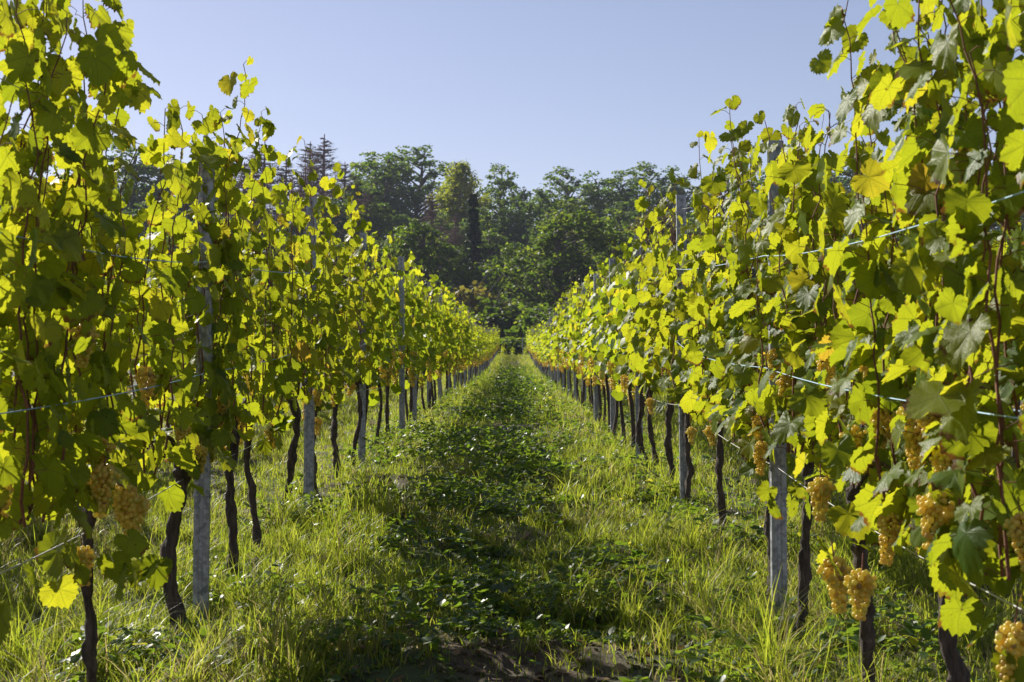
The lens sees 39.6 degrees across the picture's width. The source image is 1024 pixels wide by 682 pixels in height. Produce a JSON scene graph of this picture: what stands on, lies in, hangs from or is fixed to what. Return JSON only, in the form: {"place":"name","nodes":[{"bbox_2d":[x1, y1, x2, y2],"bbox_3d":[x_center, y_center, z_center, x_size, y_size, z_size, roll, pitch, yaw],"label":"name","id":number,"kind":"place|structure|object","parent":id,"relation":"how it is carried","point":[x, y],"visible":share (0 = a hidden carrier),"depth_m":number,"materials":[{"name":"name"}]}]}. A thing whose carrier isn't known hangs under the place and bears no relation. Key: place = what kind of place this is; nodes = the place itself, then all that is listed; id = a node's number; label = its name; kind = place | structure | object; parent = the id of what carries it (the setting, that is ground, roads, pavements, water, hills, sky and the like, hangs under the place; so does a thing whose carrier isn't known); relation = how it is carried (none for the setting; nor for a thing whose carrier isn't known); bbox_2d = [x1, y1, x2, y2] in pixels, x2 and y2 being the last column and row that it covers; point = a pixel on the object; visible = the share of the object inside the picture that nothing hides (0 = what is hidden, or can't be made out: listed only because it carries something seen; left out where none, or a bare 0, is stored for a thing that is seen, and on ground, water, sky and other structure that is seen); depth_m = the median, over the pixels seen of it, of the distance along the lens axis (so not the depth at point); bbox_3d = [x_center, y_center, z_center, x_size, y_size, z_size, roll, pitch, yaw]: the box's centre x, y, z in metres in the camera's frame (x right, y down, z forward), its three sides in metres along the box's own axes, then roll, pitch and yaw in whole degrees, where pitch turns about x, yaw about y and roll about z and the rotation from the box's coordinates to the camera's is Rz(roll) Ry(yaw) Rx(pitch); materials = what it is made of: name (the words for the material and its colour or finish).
{"place":"outdoors","nodes":[
{"label":"outdoors","id":0,"kind":"place"},
{"bbox_2d":[0,239,1023,681],"bbox_3d":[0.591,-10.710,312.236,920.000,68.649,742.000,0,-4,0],"label":"ground","id":1,"kind":"structure","parent":0,"point":[412,673],"depth_m":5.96,"materials":[{"name":"green plant"}]},
{"bbox_2d":[0,0,126,644],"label":"grapevine","id":2,"kind":"object","parent":1,"relation":"on","point":[32,357],"visible":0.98,"depth_m":3.92,"materials":[{"name":"green plant"}]},
{"bbox_2d":[0,0,199,681],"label":"grapevine","id":3,"kind":"object","parent":1,"relation":"on","point":[117,482],"visible":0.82,"depth_m":4.55,"materials":[{"name":"green plant"}]},
{"bbox_2d":[103,144,164,233],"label":"deciduous tree","id":4,"kind":"object","parent":1,"relation":"on","point":[143,183],"visible":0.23,"depth_m":275.69,"materials":[{"name":"green plant"}]},
{"bbox_2d":[117,154,193,220],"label":"deciduous tree","id":5,"kind":"object","parent":1,"relation":"on","point":[133,199],"visible":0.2,"depth_m":274.78,"materials":[{"name":"green plant"}]},
{"bbox_2d":[103,101,255,633],"bbox_3d":[-1.351,0.089,5.964,0.502,2.382,1.532,0,-4,0],"label":"grapevine","id":6,"kind":"object","parent":1,"relation":"on","point":[187,276],"visible":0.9,"depth_m":5.87,"materials":[{"name":"green plant"}]},
{"bbox_2d":[192,162,218,623],"bbox_3d":[-1.326,0.241,6.154,0.104,2.170,0.059,0,-4,-3],"label":"trellis post","id":7,"kind":"object","parent":1,"relation":"on","point":[201,547],"visible":0.49,"depth_m":6.11,"materials":[{"name":"concrete"}]},
{"bbox_2d":[0,367,452,573],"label":"trellis wire","id":8,"kind":"object","parent":7,"relation":"attached to","point":[123,512],"visible":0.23,"depth_m":4.61,"materials":[{"name":"metal"}]},
{"bbox_2d":[173,56,271,582],"bbox_3d":[-1.398,-0.039,6.864,0.423,2.556,1.296,0,-4,-6],"label":"grapevine","id":9,"kind":"object","parent":1,"relation":"on","point":[250,414],"visible":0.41,"depth_m":6.93,"materials":[{"name":"green plant"}]},
{"bbox_2d":[224,142,304,229],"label":"dead spruce","id":10,"kind":"object","parent":1,"relation":"on","point":[264,163],"visible":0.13,"depth_m":269.12,"materials":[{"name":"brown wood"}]},
{"bbox_2d":[236,166,320,551],"bbox_3d":[-1.354,0.134,7.762,0.536,2.168,1.149,0,-4,0],"label":"grapevine","id":11,"kind":"object","parent":1,"relation":"on","point":[272,401],"visible":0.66,"depth_m":7.68,"materials":[{"name":"green plant"}]},
{"bbox_2d":[263,159,302,241],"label":"dead spruce","id":12,"kind":"object","parent":1,"relation":"on","point":[280,174],"visible":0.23,"depth_m":261.30,"materials":[{"name":"brown wood"}]},
{"bbox_2d":[243,107,349,510],"bbox_3d":[-1.319,-0.123,8.783,0.547,2.523,1.461,0,-4,8],"label":"grapevine","id":13,"kind":"object","parent":1,"relation":"on","point":[316,381],"visible":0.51,"depth_m":8.79,"materials":[{"name":"green plant"}]},
{"bbox_2d":[303,197,316,502],"bbox_3d":[-1.333,0.119,9.442,0.105,2.170,0.059,0,-4,2],"label":"trellis post","id":14,"kind":"object","parent":1,"relation":"on","point":[309,430],"visible":0.25,"depth_m":9.39,"materials":[{"name":"concrete"}]},
{"bbox_2d":[288,162,356,500],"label":"grapevine","id":15,"kind":"object","parent":1,"relation":"on","point":[326,183],"visible":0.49,"depth_m":10.05,"materials":[{"name":"green plant"}]},
{"bbox_2d":[290,134,367,232],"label":"dead spruce","id":16,"kind":"object","parent":1,"relation":"on","point":[324,165],"visible":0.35,"depth_m":279.06,"materials":[{"name":"brown wood"}]},
{"bbox_2d":[317,164,372,233],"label":"dead spruce","id":17,"kind":"object","parent":1,"relation":"on","point":[343,183],"visible":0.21,"depth_m":260.88,"materials":[{"name":"brown wood"}]},
{"bbox_2d":[318,195,372,478],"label":"grapevine","id":18,"kind":"object","parent":1,"relation":"on","point":[349,377],"visible":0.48,"depth_m":11.14,"materials":[{"name":"green plant"}]},
{"bbox_2d":[316,198,378,259],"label":"deciduous tree","id":19,"kind":"object","parent":1,"relation":"on","point":[336,221],"visible":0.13,"depth_m":244.07,"materials":[{"name":"green plant"}]},
{"bbox_2d":[334,185,385,464],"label":"grapevine","id":20,"kind":"object","parent":1,"relation":"on","point":[372,305],"visible":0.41,"depth_m":12.46,"materials":[{"name":"green plant"}]},
{"bbox_2d":[331,179,391,234],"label":"deciduous tree","id":21,"kind":"object","parent":1,"relation":"on","point":[375,193],"visible":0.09,"depth_m":260.52,"materials":[{"name":"green plant"}]},
{"bbox_2d":[358,233,367,463],"bbox_3d":[-1.328,0.113,12.710,0.105,2.170,0.060,0,-3,-5],"label":"trellis post","id":22,"kind":"object","parent":1,"relation":"on","point":[361,440],"visible":0.24,"depth_m":12.67,"materials":[{"name":"concrete"}]},
{"bbox_2d":[343,240,392,453],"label":"grapevine","id":23,"kind":"object","parent":1,"relation":"on","point":[372,398],"visible":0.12,"depth_m":13.67,"materials":[{"name":"green plant"}]},
{"bbox_2d":[335,151,415,215],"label":"deciduous tree","id":24,"kind":"object","parent":1,"relation":"on","point":[355,166],"visible":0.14,"depth_m":298.41,"materials":[{"name":"green plant"}]},
{"bbox_2d":[347,201,417,254],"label":"deciduous tree","id":25,"kind":"object","parent":1,"relation":"on","point":[375,220],"visible":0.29,"depth_m":242.60,"materials":[{"name":"green plant"}]},
{"bbox_2d":[369,231,409,447],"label":"grapevine","id":26,"kind":"object","parent":1,"relation":"on","point":[387,355],"visible":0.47,"depth_m":14.53,"materials":[{"name":"green plant"}]},
{"bbox_2d":[371,231,415,440],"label":"grapevine","id":27,"kind":"object","parent":1,"relation":"on","point":[395,387],"visible":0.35,"depth_m":15.81,"materials":[{"name":"green plant"}]},
{"bbox_2d":[354,152,436,235],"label":"deciduous tree","id":28,"kind":"object","parent":1,"relation":"on","point":[386,177],"visible":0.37,"depth_m":287.20,"materials":[{"name":"green plant"}]},
{"bbox_2d":[398,256,406,434],"bbox_3d":[-1.230,0.129,15.984,0.104,2.170,0.060,0,-3,-2],"label":"trellis post","id":29,"kind":"object","parent":1,"relation":"on","point":[401,266],"visible":0.68,"depth_m":15.96,"materials":[{"name":"concrete"}]},
{"bbox_2d":[395,251,425,422],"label":"grapevine","id":30,"kind":"object","parent":1,"relation":"on","point":[418,325],"visible":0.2,"depth_m":18.15,"materials":[{"name":"green plant"}]},
{"bbox_2d":[394,265,431,388],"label":"grapevine","id":31,"kind":"object","parent":1,"relation":"on","point":[410,349],"visible":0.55,"depth_m":16.90,"materials":[{"name":"green plant"}]},
{"bbox_2d":[405,253,430,421],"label":"grapevine","id":32,"kind":"object","parent":1,"relation":"on","point":[425,316],"visible":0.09,"depth_m":19.35,"materials":[{"name":"green plant"}]},
{"bbox_2d":[374,144,474,239],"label":"deciduous tree","id":33,"kind":"object","parent":1,"relation":"on","point":[432,174],"visible":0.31,"depth_m":298.32,"materials":[{"name":"green plant"}]},
{"bbox_2d":[413,265,437,415],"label":"grapevine","id":34,"kind":"object","parent":1,"relation":"on","point":[428,350],"visible":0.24,"depth_m":21.50,"materials":[{"name":"green plant"}]},
{"bbox_2d":[417,295,433,419],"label":"grapevine","id":35,"kind":"object","parent":1,"relation":"on","point":[426,342],"visible":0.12,"depth_m":20.61,"materials":[{"name":"green plant"}]},
{"bbox_2d":[367,217,494,302],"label":"oak tree","id":36,"kind":"object","parent":1,"relation":"on","point":[427,253],"visible":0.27,"depth_m":175.51,"materials":[{"name":"green plant"}]},
{"bbox_2d":[419,271,447,411],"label":"grapevine","id":37,"kind":"object","parent":1,"relation":"on","point":[437,318],"visible":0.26,"depth_m":22.46,"materials":[{"name":"green plant"}]},
{"bbox_2d":[416,190,453,278],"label":"dead spruce","id":38,"kind":"object","parent":1,"relation":"on","point":[432,216],"visible":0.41,"depth_m":234.27,"materials":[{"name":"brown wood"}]},
{"bbox_2d":[425,293,452,409],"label":"grapevine","id":39,"kind":"object","parent":1,"relation":"on","point":[441,360],"visible":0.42,"depth_m":23.53,"materials":[{"name":"green plant"}]},
{"bbox_2d":[415,211,464,271],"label":"deciduous tree","id":40,"kind":"object","parent":1,"relation":"on","point":[448,226],"visible":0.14,"depth_m":250.80,"materials":[{"name":"green plant"}]},
{"bbox_2d":[435,282,451,384],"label":"grapevine","id":41,"kind":"object","parent":1,"relation":"on","point":[446,326],"visible":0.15,"depth_m":25.91,"materials":[{"name":"green plant"}]},
{"bbox_2d":[442,284,459,397],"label":"grapevine","id":42,"kind":"object","parent":1,"relation":"on","point":[453,346],"visible":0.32,"depth_m":28.13,"materials":[{"name":"green plant"}]},
{"bbox_2d":[450,298,469,370],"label":"grapevine","id":43,"kind":"object","parent":1,"relation":"on","point":[460,345],"visible":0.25,"depth_m":32.53,"materials":[{"name":"green plant"}]},
{"bbox_2d":[427,160,496,239],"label":"birch tree","id":44,"kind":"object","parent":1,"relation":"on","point":[459,185],"visible":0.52,"depth_m":260.12,"materials":[{"name":"green plant"}]},
{"bbox_2d":[438,215,487,288],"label":"dead spruce","id":45,"kind":"object","parent":1,"relation":"on","point":[454,241],"visible":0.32,"depth_m":224.49,"materials":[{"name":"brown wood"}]},
{"bbox_2d":[458,188,487,306],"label":"spruce tree","id":46,"kind":"object","parent":1,"relation":"on","point":[473,232],"visible":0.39,"depth_m":194.17,"materials":[{"name":"green plant"}]},
{"bbox_2d":[454,206,506,281],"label":"deciduous tree","id":47,"kind":"object","parent":1,"relation":"on","point":[485,216],"visible":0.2,"depth_m":244.25,"materials":[{"name":"green plant"}]},
{"bbox_2d":[451,275,518,314],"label":"bush","id":48,"kind":"object","parent":1,"relation":"on","point":[470,297],"visible":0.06,"depth_m":159.81,"materials":[{"name":"green plant"}]},
{"bbox_2d":[453,228,517,296],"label":"deciduous tree","id":49,"kind":"object","parent":1,"relation":"on","point":[487,247],"visible":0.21,"depth_m":218.35,"materials":[{"name":"green plant"}]},
{"bbox_2d":[146,456,846,681],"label":"soil clods","id":50,"kind":"object","parent":1,"relation":"on","point":[450,677],"visible":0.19,"depth_m":5.33,"materials":[{"name":"brown soil"}]},
{"bbox_2d":[465,162,533,243],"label":"deciduous tree","id":51,"kind":"object","parent":1,"relation":"on","point":[502,184],"visible":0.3,"depth_m":268.36,"materials":[{"name":"green plant"}]},
{"bbox_2d":[481,310,518,335],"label":"bush","id":52,"kind":"object","parent":1,"relation":"on","point":[499,320],"visible":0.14,"depth_m":152.57,"materials":[{"name":"green plant"}]},
{"bbox_2d":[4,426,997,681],"bbox_3d":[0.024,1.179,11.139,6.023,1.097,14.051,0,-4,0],"label":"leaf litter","id":53,"kind":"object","parent":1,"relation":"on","point":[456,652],"visible":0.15,"depth_m":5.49,"materials":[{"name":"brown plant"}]},
{"bbox_2d":[471,295,535,326],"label":"bush","id":54,"kind":"object","parent":1,"relation":"on","point":[490,307],"visible":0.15,"depth_m":156.45,"materials":[{"name":"green plant"}]},
{"bbox_2d":[479,242,537,306],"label":"oak tree","id":55,"kind":"object","parent":1,"relation":"on","point":[500,262],"visible":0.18,"depth_m":174.63,"materials":[{"name":"green plant"}]},
{"bbox_2d":[494,219,528,255],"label":"deciduous tree","id":56,"kind":"object","parent":1,"relation":"on","point":[511,233],"visible":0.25,"depth_m":245.59,"materials":[{"name":"green plant"}]},
{"bbox_2d":[37,363,986,681],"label":"ground cover","id":57,"kind":"object","parent":1,"relation":"on","point":[463,443],"visible":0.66,"depth_m":7.18,"materials":[{"name":"green plant"}]},
{"bbox_2d":[492,185,540,240],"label":"deciduous tree","id":58,"kind":"object","parent":1,"relation":"on","point":[523,198],"visible":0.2,"depth_m":260.76,"materials":[{"name":"green plant"}]},
{"bbox_2d":[495,302,553,343],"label":"bush","id":59,"kind":"object","parent":1,"relation":"on","point":[515,311],"visible":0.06,"depth_m":154.53,"materials":[{"name":"green plant"}]},
{"bbox_2d":[504,305,554,337],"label":"bush","id":60,"kind":"object","parent":1,"relation":"on","point":[531,317],"visible":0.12,"depth_m":147.16,"materials":[{"name":"green plant"}]},
{"bbox_2d":[509,188,559,258],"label":"deciduous tree","id":61,"kind":"object","parent":1,"relation":"on","point":[538,209],"visible":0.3,"depth_m":248.13,"materials":[{"name":"green plant"}]},
{"bbox_2d":[518,213,570,287],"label":"deciduous tree","id":62,"kind":"object","parent":1,"relation":"on","point":[536,228],"visible":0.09,"depth_m":240.14,"materials":[{"name":"green plant"}]},
{"bbox_2d":[524,230,571,310],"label":"deciduous tree","id":63,"kind":"object","parent":1,"relation":"on","point":[545,286],"visible":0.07,"depth_m":219.89,"materials":[{"name":"green plant"}]},
{"bbox_2d":[482,209,632,314],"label":"oak tree","id":64,"kind":"object","parent":1,"relation":"on","point":[576,263],"visible":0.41,"depth_m":164.99,"materials":[{"name":"green plant"}]},
{"bbox_2d":[527,196,604,258],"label":"deciduous tree","id":65,"kind":"object","parent":1,"relation":"on","point":[566,207],"visible":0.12,"depth_m":243.97,"materials":[{"name":"green plant"}]},
{"bbox_2d":[529,166,605,247],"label":"deciduous tree","id":66,"kind":"object","parent":1,"relation":"on","point":[568,189],"visible":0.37,"depth_m":273.29,"materials":[{"name":"green plant"}]},
{"bbox_2d":[561,277,580,401],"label":"grapevine","id":67,"kind":"object","parent":1,"relation":"on","point":[570,332],"visible":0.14,"depth_m":24.93,"materials":[{"name":"green plant"}]},
{"bbox_2d":[563,283,585,407],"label":"grapevine","id":68,"kind":"object","parent":1,"relation":"on","point":[577,328],"visible":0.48,"depth_m":22.60,"materials":[{"name":"green plant"}]},
{"bbox_2d":[572,266,599,411],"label":"grapevine","id":69,"kind":"object","parent":1,"relation":"on","point":[580,316],"visible":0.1,"depth_m":21.73,"materials":[{"name":"green plant"}]},
{"bbox_2d":[573,271,601,419],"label":"grapevine","id":70,"kind":"object","parent":1,"relation":"on","point":[583,327],"visible":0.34,"depth_m":20.43,"materials":[{"name":"green plant"}]},
{"bbox_2d":[574,260,608,422],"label":"grapevine","id":71,"kind":"object","parent":1,"relation":"on","point":[588,311],"visible":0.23,"depth_m":19.25,"materials":[{"name":"green plant"}]},
{"bbox_2d":[585,278,617,424],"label":"grapevine","id":72,"kind":"object","parent":1,"relation":"on","point":[587,354],"visible":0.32,"depth_m":18.32,"materials":[{"name":"green plant"}]},
{"bbox_2d":[589,247,617,432],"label":"grapevine","id":73,"kind":"object","parent":1,"relation":"on","point":[597,323],"visible":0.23,"depth_m":16.89,"materials":[{"name":"green plant"}]},
{"bbox_2d":[576,170,639,224],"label":"deciduous tree","id":74,"kind":"object","parent":1,"relation":"on","point":[599,199],"visible":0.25,"depth_m":277.82,"materials":[{"name":"green plant"}]},
{"bbox_2d":[565,217,654,298],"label":"oak tree","id":75,"kind":"object","parent":1,"relation":"on","point":[626,233],"visible":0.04,"depth_m":184.01,"materials":[{"name":"green plant"}]},
{"bbox_2d":[595,237,628,435],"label":"grapevine","id":76,"kind":"object","parent":1,"relation":"on","point":[606,306],"visible":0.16,"depth_m":15.89,"materials":[{"name":"green plant"}]},
{"bbox_2d":[601,258,633,443],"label":"grapevine","id":77,"kind":"object","parent":1,"relation":"on","point":[618,395],"visible":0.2,"depth_m":14.69,"materials":[{"name":"green plant"}]},
{"bbox_2d":[596,201,639,232],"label":"deciduous tree","id":78,"kind":"object","parent":1,"relation":"on","point":[619,214],"visible":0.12,"depth_m":246.89,"materials":[{"name":"green plant"}]},
{"bbox_2d":[588,170,652,226],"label":"deciduous tree","id":79,"kind":"object","parent":1,"relation":"on","point":[630,193],"visible":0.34,"depth_m":279.85,"materials":[{"name":"green plant"}]},
{"bbox_2d":[607,223,646,454],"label":"grapevine","id":80,"kind":"object","parent":1,"relation":"on","point":[621,314],"visible":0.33,"depth_m":13.62,"materials":[{"name":"green plant"}]},
{"bbox_2d":[633,235,643,459],"bbox_3d":[1.142,0.136,12.718,0.104,2.170,0.059,0,-4,4],"label":"trellis post","id":81,"kind":"object","parent":1,"relation":"on","point":[637,394],"visible":0.16,"depth_m":12.68,"materials":[{"name":"concrete"}]},
{"bbox_2d":[618,248,660,459],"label":"grapevine","id":82,"kind":"object","parent":1,"relation":"on","point":[630,309],"visible":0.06,"depth_m":12.42,"materials":[{"name":"green plant"}]},
{"bbox_2d":[620,179,673,476],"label":"grapevine","id":83,"kind":"object","parent":1,"relation":"on","point":[629,297],"visible":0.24,"depth_m":11.42,"materials":[{"name":"green plant"}]},
{"bbox_2d":[622,208,675,271],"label":"oak tree","id":84,"kind":"object","parent":1,"relation":"on","point":[651,229],"visible":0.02,"depth_m":188.65,"materials":[{"name":"green plant"}]},
{"bbox_2d":[613,161,693,241],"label":"deciduous tree","id":85,"kind":"object","parent":1,"relation":"on","point":[650,172],"visible":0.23,"depth_m":287.49,"materials":[{"name":"green plant"}]},
{"bbox_2d":[626,168,696,484],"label":"grapevine","id":86,"kind":"object","parent":1,"relation":"on","point":[644,313],"visible":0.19,"depth_m":10.42,"materials":[{"name":"green plant"}]},
{"bbox_2d":[636,207,715,503],"bbox_3d":[1.165,0.113,9.339,0.468,2.095,1.693,0,-4,-3],"label":"grapevine","id":87,"kind":"object","parent":1,"relation":"on","point":[667,347],"visible":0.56,"depth_m":9.40,"materials":[{"name":"green plant"}]},
{"bbox_2d":[675,195,689,502],"bbox_3d":[1.142,0.109,9.408,0.105,2.170,0.059,0,-4,1],"label":"trellis post","id":88,"kind":"object","parent":1,"relation":"on","point":[681,203],"visible":0.38,"depth_m":9.39,"materials":[{"name":"concrete"},{"name":"steel wire"}]},
{"bbox_2d":[645,165,725,229],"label":"deciduous tree","id":89,"kind":"object","parent":1,"relation":"on","point":[688,200],"visible":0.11,"depth_m":287.57,"materials":[{"name":"green plant"}]},
{"bbox_2d":[669,130,785,546],"bbox_3d":[1.159,-0.001,7.876,0.540,2.419,1.710,0,-4,0],"label":"grapevine","id":90,"kind":"object","parent":1,"relation":"on","point":[697,405],"visible":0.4,"depth_m":7.83,"materials":[{"name":"green plant"}]},
{"bbox_2d":[687,94,823,609],"bbox_3d":[1.135,0.019,6.616,0.559,2.526,1.352,0,-4,0],"label":"grapevine","id":91,"kind":"object","parent":1,"relation":"on","point":[748,423],"visible":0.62,"depth_m":6.63,"materials":[{"name":"green plant"}]},
{"bbox_2d":[767,140,787,623],"bbox_3d":[1.144,0.220,6.074,0.104,2.170,0.059,0,-4,-2],"label":"trellis post","id":92,"kind":"object","parent":1,"relation":"on","point":[778,541],"visible":0.22,"depth_m":6.03,"materials":[{"name":"concrete"},{"name":"steel wire"}]},
{"bbox_2d":[544,191,1023,336],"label":"trellis wire","id":93,"kind":"object","parent":92,"relation":"attached to","point":[864,240],"visible":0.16,"depth_m":3.96,"materials":[{"name":"grey metal"}]},
{"bbox_2d":[596,376,1023,611],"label":"trellis wire","id":94,"kind":"object","parent":92,"relation":"attached to","point":[1013,605],"visible":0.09,"depth_m":3.94,"materials":[{"name":"metal"}]},
{"bbox_2d":[722,98,854,644],"bbox_3d":[1.131,0.118,5.582,0.529,2.260,1.197,0,-4,0],"label":"grapevine","id":95,"kind":"object","parent":1,"relation":"on","point":[769,400],"visible":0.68,"depth_m":5.52,"materials":[{"name":"green plant"}]},
{"bbox_2d":[770,0,915,681],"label":"grapevine","id":96,"kind":"object","parent":1,"relation":"on","point":[832,456],"visible":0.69,"depth_m":4.55,"materials":[{"name":"green plant"}]},
{"bbox_2d":[793,0,1023,681],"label":"grapevine","id":97,"kind":"object","parent":1,"relation":"on","point":[909,507],"visible":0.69,"depth_m":3.74,"materials":[{"name":"green plant"}]},
{"bbox_2d":[899,0,1023,681],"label":"grapevine","id":98,"kind":"object","parent":1,"relation":"on","point":[971,214],"visible":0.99,"depth_m":3.13,"materials":[{"name":"green plant"}]},
{"bbox_2d":[965,221,1023,462],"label":"grapevine","id":99,"kind":"object","parent":1,"relation":"on","point":[1022,261],"visible":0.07,"depth_m":10.40,"materials":[{"name":"green plant"}]},
{"bbox_2d":[0,0,1023,235],"label":"sky","id":100,"kind":"structure","parent":0,"point":[532,88],"materials":[{"name":"blue"}]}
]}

